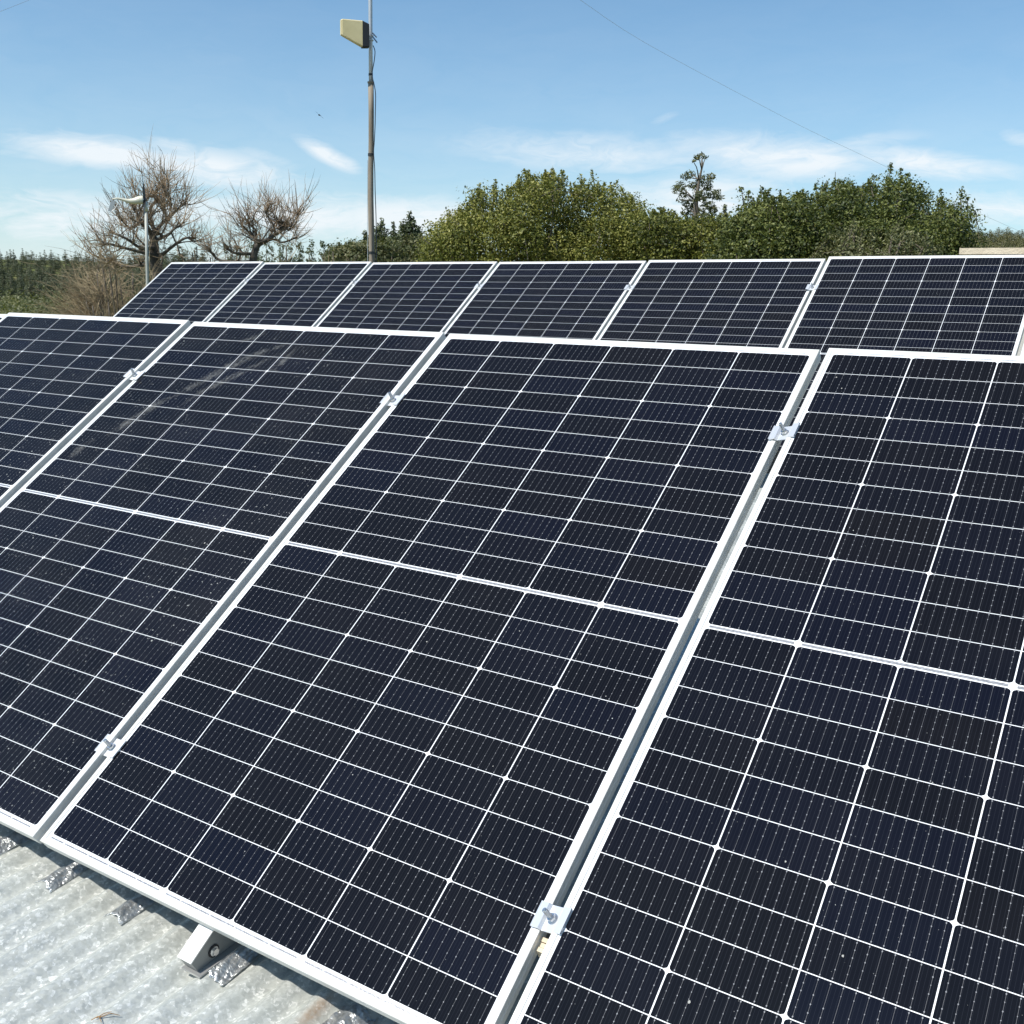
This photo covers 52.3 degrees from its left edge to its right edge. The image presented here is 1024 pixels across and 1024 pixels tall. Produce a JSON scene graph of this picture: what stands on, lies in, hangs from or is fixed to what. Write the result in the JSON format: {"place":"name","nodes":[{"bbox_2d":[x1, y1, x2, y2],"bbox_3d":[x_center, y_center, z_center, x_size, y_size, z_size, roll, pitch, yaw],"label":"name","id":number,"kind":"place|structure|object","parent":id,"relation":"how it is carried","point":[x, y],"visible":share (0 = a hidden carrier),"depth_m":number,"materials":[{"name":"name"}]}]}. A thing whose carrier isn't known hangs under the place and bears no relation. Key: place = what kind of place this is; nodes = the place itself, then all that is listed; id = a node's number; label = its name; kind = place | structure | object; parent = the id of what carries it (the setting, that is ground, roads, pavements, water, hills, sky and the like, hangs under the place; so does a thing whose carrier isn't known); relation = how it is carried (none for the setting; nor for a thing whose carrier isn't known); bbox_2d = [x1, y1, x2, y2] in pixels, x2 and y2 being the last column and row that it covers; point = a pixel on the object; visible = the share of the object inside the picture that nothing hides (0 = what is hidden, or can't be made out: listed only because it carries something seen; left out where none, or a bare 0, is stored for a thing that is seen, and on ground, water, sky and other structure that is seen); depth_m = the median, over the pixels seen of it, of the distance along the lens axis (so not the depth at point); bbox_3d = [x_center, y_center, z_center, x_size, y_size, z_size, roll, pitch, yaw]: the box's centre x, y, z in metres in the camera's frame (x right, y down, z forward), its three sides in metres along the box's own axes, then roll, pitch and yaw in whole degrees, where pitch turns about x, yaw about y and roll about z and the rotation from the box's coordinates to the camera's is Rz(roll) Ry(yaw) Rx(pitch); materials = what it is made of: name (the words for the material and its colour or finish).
{"place":"outdoors","nodes":[
{"label":"outdoors","id":0,"kind":"place"},
{"bbox_2d":[0,259,137,313],"bbox_3d":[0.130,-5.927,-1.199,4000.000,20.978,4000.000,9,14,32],"label":"ground","id":1,"kind":"structure","parent":0,"point":[15,277],"depth_m":188.00,"materials":[{"name":"plant"}]},
{"bbox_2d":[0,282,5,299],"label":"forest tree","id":2,"kind":"object","parent":1,"relation":"on","point":[2,294],"visible":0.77,"depth_m":126.81,"materials":[{"name":"green plant"}]},
{"bbox_2d":[0,273,9,295],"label":"forest tree","id":3,"kind":"object","parent":1,"relation":"on","point":[4,280],"visible":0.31,"depth_m":139.12,"materials":[{"name":"green plant"}]},
{"bbox_2d":[3,254,11,266],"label":"forest tree","id":4,"kind":"object","parent":1,"relation":"on","point":[8,260],"visible":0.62,"depth_m":196.44,"materials":[{"name":"green plant"}]},
{"bbox_2d":[5,274,18,296],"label":"forest tree","id":5,"kind":"object","parent":1,"relation":"on","point":[11,287],"visible":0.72,"depth_m":138.13,"materials":[{"name":"green plant"}]},
{"bbox_2d":[8,259,18,276],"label":"forest tree","id":6,"kind":"object","parent":1,"relation":"on","point":[13,270],"visible":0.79,"depth_m":179.78,"materials":[{"name":"green plant"}]},
{"bbox_2d":[10,270,18,288],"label":"forest tree","id":7,"kind":"object","parent":1,"relation":"on","point":[14,280],"visible":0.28,"depth_m":153.01,"materials":[{"name":"green plant"}]},
{"bbox_2d":[16,274,25,296],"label":"forest tree","id":8,"kind":"object","parent":1,"relation":"on","point":[21,286],"visible":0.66,"depth_m":132.59,"materials":[{"name":"green plant"}]},
{"bbox_2d":[18,258,24,273],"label":"forest tree","id":9,"kind":"object","parent":1,"relation":"on","point":[22,269],"visible":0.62,"depth_m":184.30,"materials":[{"name":"green plant"}]},
{"bbox_2d":[21,269,31,283],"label":"forest tree","id":10,"kind":"object","parent":1,"relation":"on","point":[24,277],"visible":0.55,"depth_m":157.68,"materials":[{"name":"green plant"}]},
{"bbox_2d":[22,251,30,265],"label":"forest tree","id":11,"kind":"object","parent":1,"relation":"on","point":[24,258],"visible":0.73,"depth_m":201.33,"materials":[{"name":"green plant"}]},
{"bbox_2d":[25,261,35,278],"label":"forest tree","id":12,"kind":"object","parent":1,"relation":"on","point":[30,268],"visible":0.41,"depth_m":176.31,"materials":[{"name":"green plant"}]},
{"bbox_2d":[26,250,35,266],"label":"forest tree","id":13,"kind":"object","parent":1,"relation":"on","point":[31,255],"visible":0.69,"depth_m":204.56,"materials":[{"name":"green plant"}]},
{"bbox_2d":[24,276,38,298],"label":"forest tree","id":14,"kind":"object","parent":1,"relation":"on","point":[29,288],"visible":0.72,"depth_m":126.47,"materials":[{"name":"green plant"}]},
{"bbox_2d":[31,254,41,268],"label":"forest tree","id":15,"kind":"object","parent":1,"relation":"on","point":[37,261],"visible":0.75,"depth_m":195.27,"materials":[{"name":"green plant"}]},
{"bbox_2d":[31,275,42,299],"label":"forest tree","id":16,"kind":"object","parent":1,"relation":"on","point":[37,289],"visible":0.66,"depth_m":126.40,"materials":[{"name":"green plant"}]},
{"bbox_2d":[32,266,42,284],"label":"forest tree","id":17,"kind":"object","parent":1,"relation":"on","point":[34,275],"visible":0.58,"depth_m":163.39,"materials":[{"name":"green plant"}]},
{"bbox_2d":[37,255,45,268],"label":"forest tree","id":18,"kind":"object","parent":1,"relation":"on","point":[40,260],"visible":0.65,"depth_m":199.52,"materials":[{"name":"green plant"}]},
{"bbox_2d":[35,267,47,282],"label":"forest tree","id":19,"kind":"object","parent":1,"relation":"on","point":[42,273],"visible":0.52,"depth_m":163.76,"materials":[{"name":"green plant"}]},
{"bbox_2d":[41,249,48,266],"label":"forest tree","id":20,"kind":"object","parent":1,"relation":"on","point":[45,259],"visible":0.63,"depth_m":207.67,"materials":[{"name":"green plant"}]},
{"bbox_2d":[40,276,50,298],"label":"forest tree","id":21,"kind":"object","parent":1,"relation":"on","point":[46,286],"visible":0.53,"depth_m":125.62,"materials":[{"name":"green plant"}]},
{"bbox_2d":[44,275,58,294],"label":"forest tree","id":22,"kind":"object","parent":1,"relation":"on","point":[51,284],"visible":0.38,"depth_m":138.36,"materials":[{"name":"green plant"}]},
{"bbox_2d":[49,255,60,271],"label":"forest tree","id":23,"kind":"object","parent":1,"relation":"on","point":[54,262],"visible":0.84,"depth_m":196.69,"materials":[{"name":"green plant"}]},
{"bbox_2d":[61,250,70,264],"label":"forest tree","id":24,"kind":"object","parent":1,"relation":"on","point":[64,258],"visible":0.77,"depth_m":213.50,"materials":[{"name":"green plant"}]},
{"bbox_2d":[0,283,136,314],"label":"scrub","id":25,"kind":"object","parent":1,"relation":"on","point":[17,308],"visible":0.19,"depth_m":98.87,"materials":[{"name":"green plant"}]},
{"bbox_2d":[73,254,82,266],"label":"forest tree","id":26,"kind":"object","parent":1,"relation":"on","point":[77,261],"visible":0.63,"depth_m":206.59,"materials":[{"name":"green plant"}]},
{"bbox_2d":[15,239,158,315],"bbox_3d":[-8.076,-2.609,20.783,3.435,5.593,3.100,9,14,32],"label":"dry bush","id":27,"kind":"object","parent":1,"relation":"on","point":[71,298],"visible":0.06,"depth_m":20.20,"materials":[{"name":"brown plant"}]},
{"bbox_2d":[39,204,163,316],"bbox_3d":[-7.411,-2.736,20.087,3.497,6.148,3.491,2,11,3],"label":"dry bush","id":28,"kind":"object","parent":1,"relation":"on","point":[101,310],"visible":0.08,"depth_m":19.44,"materials":[{"name":"brown plant"}]},
{"bbox_2d":[106,270,126,296],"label":"forest tree","id":29,"kind":"object","parent":1,"relation":"on","point":[113,279],"visible":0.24,"depth_m":128.08,"materials":[{"name":"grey plant"}]},
{"bbox_2d":[108,169,148,284],"bbox_3d":[-6.574,-2.646,18.721,0.759,6.765,0.777,9,14,32],"label":"street lamp","id":30,"kind":"object","parent":1,"relation":"on","point":[139,200],"visible":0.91,"depth_m":18.19,"materials":[{"name":"white metal"}]},
{"bbox_2d":[121,268,137,285],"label":"forest tree","id":31,"kind":"object","parent":1,"relation":"on","point":[127,277],"visible":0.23,"depth_m":155.31,"materials":[{"name":"green plant"}]},
{"bbox_2d":[134,275,142,292],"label":"forest tree","id":32,"kind":"object","parent":1,"relation":"on","point":[140,285],"visible":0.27,"depth_m":130.98,"materials":[{"name":"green plant"}]},
{"bbox_2d":[134,262,151,285],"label":"forest tree","id":33,"kind":"object","parent":1,"relation":"on","point":[139,269],"visible":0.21,"depth_m":163.51,"materials":[{"name":"green plant"}]},
{"bbox_2d":[67,128,234,281],"bbox_3d":[-7.815,-4.065,22.209,3.550,8.073,3.128,2,11,4],"label":"bare tree","id":34,"kind":"object","parent":1,"relation":"on","point":[159,198],"visible":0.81,"depth_m":21.79,"materials":[{"name":"brown plant"}]},
{"bbox_2d":[163,252,177,267],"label":"forest tree","id":35,"kind":"object","parent":1,"relation":"on","point":[167,262],"visible":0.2,"depth_m":184.84,"materials":[{"name":"green plant"}]},
{"bbox_2d":[142,230,243,282],"bbox_3d":[-6.963,-3.357,23.767,2.921,5.917,3.209,9,14,32],"label":"dry bush","id":36,"kind":"object","parent":1,"relation":"on","point":[195,259],"visible":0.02,"depth_m":23.09,"materials":[{"name":"brown plant"}]},
{"bbox_2d":[190,169,320,261],"bbox_3d":[-5.823,-4.072,24.065,2.980,7.431,2.076,-5,13,-28],"label":"bare tree","id":37,"kind":"object","parent":1,"relation":"on","point":[282,223],"visible":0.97,"depth_m":23.54,"materials":[{"name":"brown plant"}]},
{"bbox_2d":[263,242,272,261],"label":"tree","id":38,"kind":"object","parent":1,"relation":"on","point":[269,259],"visible":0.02,"depth_m":88.54,"materials":[{"name":"green plant"}]},
{"bbox_2d":[265,240,295,261],"bbox_3d":[-5.263,-3.627,25.204,2.885,5.948,2.983,1,11,-2],"label":"dry bush","id":39,"kind":"object","parent":1,"relation":"on","point":[285,253],"depth_m":24.86,"materials":[{"name":"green plant"}]},
{"bbox_2d":[285,244,302,261],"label":"tree","id":40,"kind":"object","parent":1,"relation":"on","point":[294,258],"visible":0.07,"depth_m":84.04,"materials":[{"name":"green plant"}]},
{"bbox_2d":[298,244,304,261],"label":"tree","id":41,"kind":"object","parent":1,"relation":"on","point":[301,255],"visible":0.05,"depth_m":84.69,"materials":[{"name":"green plant"}]},
{"bbox_2d":[305,246,313,261],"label":"tree","id":42,"kind":"object","parent":1,"relation":"on","point":[308,252],"visible":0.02,"depth_m":84.00,"materials":[{"name":"green plant"}]},
{"bbox_2d":[308,239,315,261],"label":"tree","id":43,"kind":"object","parent":1,"relation":"on","point":[312,258],"visible":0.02,"depth_m":103.52,"materials":[{"name":"green plant"}]},
{"bbox_2d":[314,240,324,261],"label":"tree","id":44,"kind":"object","parent":1,"relation":"on","point":[321,253],"visible":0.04,"depth_m":99.34,"materials":[{"name":"green plant"}]},
{"bbox_2d":[320,241,330,261],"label":"tree","id":45,"kind":"object","parent":1,"relation":"on","point":[321,244],"visible":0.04,"depth_m":89.03,"materials":[{"name":"green plant"}]},
{"bbox_2d":[304,245,364,261],"bbox_3d":[-4.440,-3.791,26.428,2.306,5.811,2.310,9,14,32],"label":"dry bush","id":46,"kind":"object","parent":1,"relation":"on","point":[333,256],"visible":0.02,"depth_m":25.68,"materials":[{"name":"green plant"}]},
{"bbox_2d":[316,233,423,261],"bbox_3d":[-3.481,-4.671,29.719,4.065,6.462,3.726,2,11,3],"label":"dark bush","id":47,"kind":"object","parent":1,"relation":"on","point":[389,249],"visible":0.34,"depth_m":28.12,"materials":[{"name":"green plant"}]},
{"bbox_2d":[367,0,374,262],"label":"antenna mast","id":48,"kind":"object","parent":1,"relation":"on","point":[370,174],"visible":0.45,"depth_m":9.90,"materials":[{"name":"grey metal"}]},
{"bbox_2d":[340,19,376,48],"bbox_3d":[-1.408,-4.407,9.624,0.351,0.230,0.118,-7,14,-35],"label":"directional antenna","id":49,"kind":"object","parent":48,"relation":"attached to","point":[356,32],"visible":1,"depth_m":9.58,"materials":[{"name":"plastic"}]},
{"bbox_2d":[367,160,367,261],"bbox_3d":[-1.399,-2.105,10.114,0.012,2.506,0.055,1,11,-2],"label":"stay line","id":50,"kind":"object","parent":48,"relation":"hanging from","point":[367,210],"visible":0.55,"depth_m":9.98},
{"bbox_2d":[372,45,376,261],"bbox_3d":[-1.313,-3.014,9.959,0.039,2.695,0.040,0,11,-5],"label":"antenna cable","id":51,"kind":"object","parent":48,"relation":"attached to","point":[373,152],"visible":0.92,"depth_m":9.88,"materials":[{"name":"black plastic"}]},
{"bbox_2d":[374,218,392,243],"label":"conifer","id":52,"kind":"object","parent":1,"relation":"on","point":[381,232],"visible":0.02,"depth_m":40.24,"materials":[{"name":"green plant"}]},
{"bbox_2d":[0,473,769,1023],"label":"house","id":53,"kind":"structure","parent":1,"relation":"on","point":[70,953],"depth_m":1.97,"materials":[{"name":"grey metal"}]},
{"bbox_2d":[0,831,29,854],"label":"foil strip","id":54,"kind":"object","parent":53,"relation":"on","point":[8,842],"visible":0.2,"depth_m":2.38,"materials":[{"name":"silver metal"}]},
{"bbox_2d":[34,861,89,892],"bbox_3d":[-0.928,0.761,2.329,0.057,0.044,0.269,9,14,32],"label":"foil strip","id":55,"kind":"object","parent":53,"relation":"on","point":[57,878],"visible":0.29,"depth_m":2.25,"materials":[{"name":"silver metal"}]},
{"bbox_2d":[91,1011,117,1020],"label":"dry stalks","id":56,"kind":"object","parent":53,"relation":"on","point":[100,1016],"visible":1,"depth_m":1.84,"materials":[{"name":"brown plant"}]},
{"bbox_2d":[103,893,155,924],"bbox_3d":[-0.739,0.788,2.211,0.055,0.044,0.262,9,14,32],"label":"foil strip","id":57,"kind":"object","parent":53,"relation":"on","point":[131,908],"visible":0.29,"depth_m":2.13,"materials":[{"name":"silver metal"}]},
{"bbox_2d":[177,923,242,978],"bbox_3d":[-0.181,0.243,2.436,0.051,1.021,1.487,9,14,32],"label":"panel support","id":58,"kind":"object","parent":53,"relation":"on","point":[204,951],"visible":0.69,"depth_m":1.95,"materials":[{"name":"silver metal"}]},
{"bbox_2d":[40,334,820,1023],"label":"solar panel","id":59,"kind":"object","parent":58,"relation":"on","point":[382,736],"visible":1,"depth_m":2.22,"materials":[{"name":"black"}]},
{"bbox_2d":[535,937,547,957],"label":"wooden block","id":60,"kind":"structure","parent":59,"relation":"attached to","point":[540,947],"depth_m":1.72,"materials":[{"name":"wood"}]},
{"bbox_2d":[530,900,572,934],"bbox_3d":[0.072,0.677,1.724,0.065,0.076,0.046,-5,41,43],"label":"panel clamp","id":61,"kind":"object","parent":59,"relation":"attached to","point":[546,916],"visible":0.99,"depth_m":1.72,"materials":[{"name":"silver metal"}]},
{"bbox_2d":[767,450,779,472],"bbox_3d":[-0.808,-0.335,3.386,6.000,0.040,0.040,9,50,32],"label":"mounting rail","id":62,"kind":"object","parent":58,"relation":"attached to","point":[773,461],"depth_m":2.45,"materials":[{"name":"silver metal"}]},
{"bbox_2d":[380,392,404,405],"bbox_3d":[-0.341,-0.317,3.021,0.065,0.076,0.046,9,50,32],"label":"panel clamp","id":63,"kind":"object","parent":62,"relation":"attached to","point":[395,399],"visible":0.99,"depth_m":3.01,"materials":[{"name":"silver metal"}]},
{"bbox_2d":[208,945,260,985],"bbox_3d":[-0.478,0.831,2.037,0.042,0.045,0.274,9,14,32],"label":"foil strip","id":64,"kind":"object","parent":53,"relation":"on","point":[226,970],"visible":0.41,"depth_m":1.97,"materials":[{"name":"silver metal"}]},
{"bbox_2d":[322,1003,375,1023],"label":"foil strip","id":65,"kind":"object","parent":53,"relation":"on","point":[356,1013],"visible":1,"depth_m":1.83,"materials":[{"name":"silver metal"}]},
{"bbox_2d":[389,221,396,238],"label":"conifer","id":66,"kind":"object","parent":1,"relation":"on","point":[393,227],"depth_m":44.17,"materials":[{"name":"green plant"}]},
{"bbox_2d":[388,210,426,239],"bbox_3d":[-3.884,-7.529,40.108,2.056,7.880,2.158,9,14,32],"label":"conifer","id":67,"kind":"object","parent":1,"relation":"on","point":[411,227],"visible":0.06,"depth_m":39.29,"materials":[{"name":"green plant"}]},
{"bbox_2d":[412,168,661,262],"bbox_3d":[0.531,-3.202,21.005,5.281,7.225,4.351,0,12,-7],"label":"broad tree","id":68,"kind":"object","parent":1,"relation":"on","point":[457,237],"visible":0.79,"depth_m":19.45,"materials":[{"name":"green plant"}]},
{"bbox_2d":[616,206,728,262],"bbox_3d":[3.130,-2.472,19.767,2.504,6.397,3.065,3,12,6],"label":"olive bush","id":69,"kind":"object","parent":1,"relation":"on","point":[676,237],"visible":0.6,"depth_m":18.63,"materials":[{"name":"green plant"}]},
{"bbox_2d":[672,151,724,224],"bbox_3d":[4.332,-4.568,25.215,1.257,7.973,1.648,4,12,13],"label":"slim eucalyptus","id":70,"kind":"object","parent":1,"relation":"on","point":[695,209],"visible":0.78,"depth_m":24.57,"materials":[{"name":"green plant"}]},
{"bbox_2d":[718,204,729,225],"bbox_3d":[6.478,-5.735,32.873,1.051,7.686,1.141,-3,12,-18],"label":"conifer","id":71,"kind":"object","parent":1,"relation":"on","point":[724,209],"visible":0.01,"depth_m":32.15,"materials":[{"name":"plant"}]},
{"bbox_2d":[701,185,842,259],"bbox_3d":[4.417,-2.220,18.054,2.499,6.638,2.539,-1,12,-12],"label":"leafy tree","id":72,"kind":"object","parent":1,"relation":"on","point":[758,229],"visible":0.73,"depth_m":16.98,"materials":[{"name":"green plant"}]},
{"bbox_2d":[805,217,947,260],"bbox_3d":[5.673,-1.675,16.939,2.236,6.068,1.882,4,12,15],"label":"grey bush","id":73,"kind":"object","parent":1,"relation":"on","point":[905,242],"visible":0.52,"depth_m":16.14,"materials":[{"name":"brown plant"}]},
{"bbox_2d":[777,162,990,261],"bbox_3d":[6.105,-2.466,18.438,3.990,7.040,4.027,9,14,32],"label":"broad tree","id":74,"kind":"object","parent":1,"relation":"on","point":[893,204],"visible":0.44,"depth_m":16.99,"materials":[{"name":"green plant"}]},
{"bbox_2d":[959,248,1023,355],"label":"outbuilding","id":75,"kind":"structure","parent":1,"relation":"on","point":[991,251],"depth_m":7.98,"materials":[{"name":"concrete"}]},
{"bbox_2d":[998,228,1014,239],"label":"hill tree","id":76,"kind":"object","parent":1,"relation":"on","point":[1006,232],"visible":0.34,"depth_m":231.74,"materials":[{"name":"green plant"}]},
{"bbox_2d":[0,0,1023,263],"label":"sky","id":77,"kind":"structure","parent":0,"point":[469,93],"materials":[{"name":"blue"}]},
{"bbox_2d":[582,1,1022,232],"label":"overhead wire","id":78,"kind":"object","parent":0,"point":[778,114],"visible":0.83,"depth_m":27.53,"materials":[{"name":"grey"}]},
{"bbox_3d":[-1.365,0.517,2.720,6.000,0.040,0.040,9,50,32],"label":"rail","id":79,"kind":"object","parent":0,"visible":0},
{"bbox_2d":[94,734,126,757],"bbox_3d":[-0.898,0.536,2.354,0.065,0.076,0.046,9,50,32],"label":"panel clamp","id":80,"kind":"object","parent":79,"relation":"attached to","point":[114,747],"visible":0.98,"depth_m":2.34,"materials":[{"name":"silver metal"}]},
{"label":"rail","id":81,"kind":"object","parent":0,"visible":0},
{"bbox_2d":[624,284,635,289],"bbox_3d":[0.743,-1.402,6.555,0.065,0.077,0.046,8,50,32],"label":"panel clamp","id":82,"kind":"object","parent":81,"relation":"attached to","point":[627,286],"visible":0.98,"depth_m":6.54,"materials":[{"name":"silver metal"}]},
{"bbox_2d":[806,283,818,290],"bbox_3d":[1.710,-1.270,5.933,0.065,0.077,0.046,8,50,32],"label":"panel clamp","id":83,"kind":"object","parent":81,"relation":"attached to","point":[811,286],"visible":0.99,"depth_m":5.92,"materials":[{"name":"silver metal"}]},
{"bbox_3d":[-2.112,-0.050,3.675,0.051,1.021,1.487,9,14,32],"label":"panel support","id":84,"kind":"object","parent":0,"visible":0},
{"bbox_2d":[0,313,190,507],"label":"solar panel","id":85,"kind":"object","parent":84,"relation":"on","point":[63,381],"visible":0.98,"depth_m":3.77,"materials":[{"name":"black"}]},
{"bbox_3d":[-1.147,0.097,3.056,0.051,1.021,1.487,9,14,32],"label":"panel support","id":86,"kind":"object","parent":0,"visible":0},
{"bbox_2d":[0,322,445,843],"bbox_3d":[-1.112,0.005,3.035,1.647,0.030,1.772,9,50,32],"label":"solar panel","id":87,"kind":"object","parent":86,"relation":"on","point":[152,515],"visible":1,"depth_m":2.94,"materials":[{"name":"black"}]},
{"bbox_2d":[123,368,144,380],"bbox_3d":[-1.311,-0.470,3.635,0.065,0.076,0.046,15,53,25],"label":"panel clamp","id":88,"kind":"object","parent":87,"relation":"attached to","point":[137,375],"visible":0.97,"depth_m":3.62,"materials":[{"name":"silver metal"}]},
{"bbox_3d":[0.788,0.390,1.814,0.051,1.021,1.487,9,14,32],"label":"panel support","id":89,"kind":"object","parent":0,"visible":0},
{"bbox_2d":[509,348,1023,1023],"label":"solar panel","id":90,"kind":"object","parent":89,"relation":"on","point":[815,814],"visible":1,"depth_m":1.77,"materials":[{"name":"black"}]},
{"bbox_2d":[768,422,799,440],"bbox_3d":[0.629,-0.175,2.390,0.065,0.076,0.046,-5,41,43],"label":"panel clamp","id":91,"kind":"object","parent":90,"relation":"attached to","point":[779,431],"visible":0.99,"depth_m":2.38,"materials":[{"name":"silver metal"}]},
{"bbox_3d":[-2.926,-1.386,8.411,0.051,1.007,1.487,9,14,32],"label":"panel support","id":92,"kind":"object","parent":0,"visible":0},
{"bbox_2d":[113,261,263,323],"bbox_3d":[-2.910,-1.487,8.394,1.136,0.031,1.772,8,50,32],"label":"solar panel","id":93,"kind":"object","parent":92,"relation":"on","point":[191,292],"visible":0.45,"depth_m":8.62,"materials":[{"name":"black"}]},
{"bbox_3d":[-1.958,-1.246,7.795,0.051,1.007,1.487,9,14,32],"label":"panel support","id":94,"kind":"object","parent":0,"visible":0},
{"bbox_2d":[207,262,371,326],"bbox_3d":[-1.941,-1.338,7.779,1.136,0.032,1.772,8,50,32],"label":"solar panel","id":95,"kind":"object","parent":94,"relation":"on","point":[310,294],"visible":0.47,"depth_m":8.01,"materials":[{"name":"black"}]},
{"bbox_3d":[-0.989,-1.105,7.178,0.051,1.007,1.487,9,14,32],"label":"panel support","id":96,"kind":"object","parent":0,"visible":0},
{"bbox_2d":[316,262,497,331],"bbox_3d":[-0.973,-1.191,7.163,1.136,0.033,1.772,8,50,32],"label":"solar panel","id":97,"kind":"object","parent":96,"relation":"on","point":[423,296],"visible":0.41,"depth_m":7.39,"materials":[{"name":"black"}]},
{"bbox_3d":[-0.020,-0.965,6.561,0.051,1.007,1.487,9,14,32],"label":"panel support","id":98,"kind":"object","parent":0,"visible":0},
{"bbox_2d":[444,261,646,339],"bbox_3d":[-0.004,-1.047,6.547,1.136,0.033,1.772,8,50,32],"label":"solar panel","id":99,"kind":"object","parent":98,"relation":"on","point":[571,299],"visible":0.52,"depth_m":6.77,"materials":[{"name":"black"}]},
{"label":"panel support","id":100,"kind":"object","parent":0,"visible":0},
{"bbox_2d":[598,259,825,347],"bbox_3d":[0.965,-0.911,5.929,1.136,0.031,1.772,8,50,32],"label":"solar panel","id":101,"kind":"object","parent":100,"relation":"on","point":[747,302],"visible":0.48,"depth_m":6.15,"materials":[{"name":"black"}]},
{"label":"panel support","id":102,"kind":"object","parent":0,"visible":0},
{"bbox_2d":[778,255,1023,449],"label":"solar panel","id":103,"kind":"object","parent":102,"relation":"on","point":[967,304],"visible":0.49,"depth_m":5.53,"materials":[{"name":"black"}]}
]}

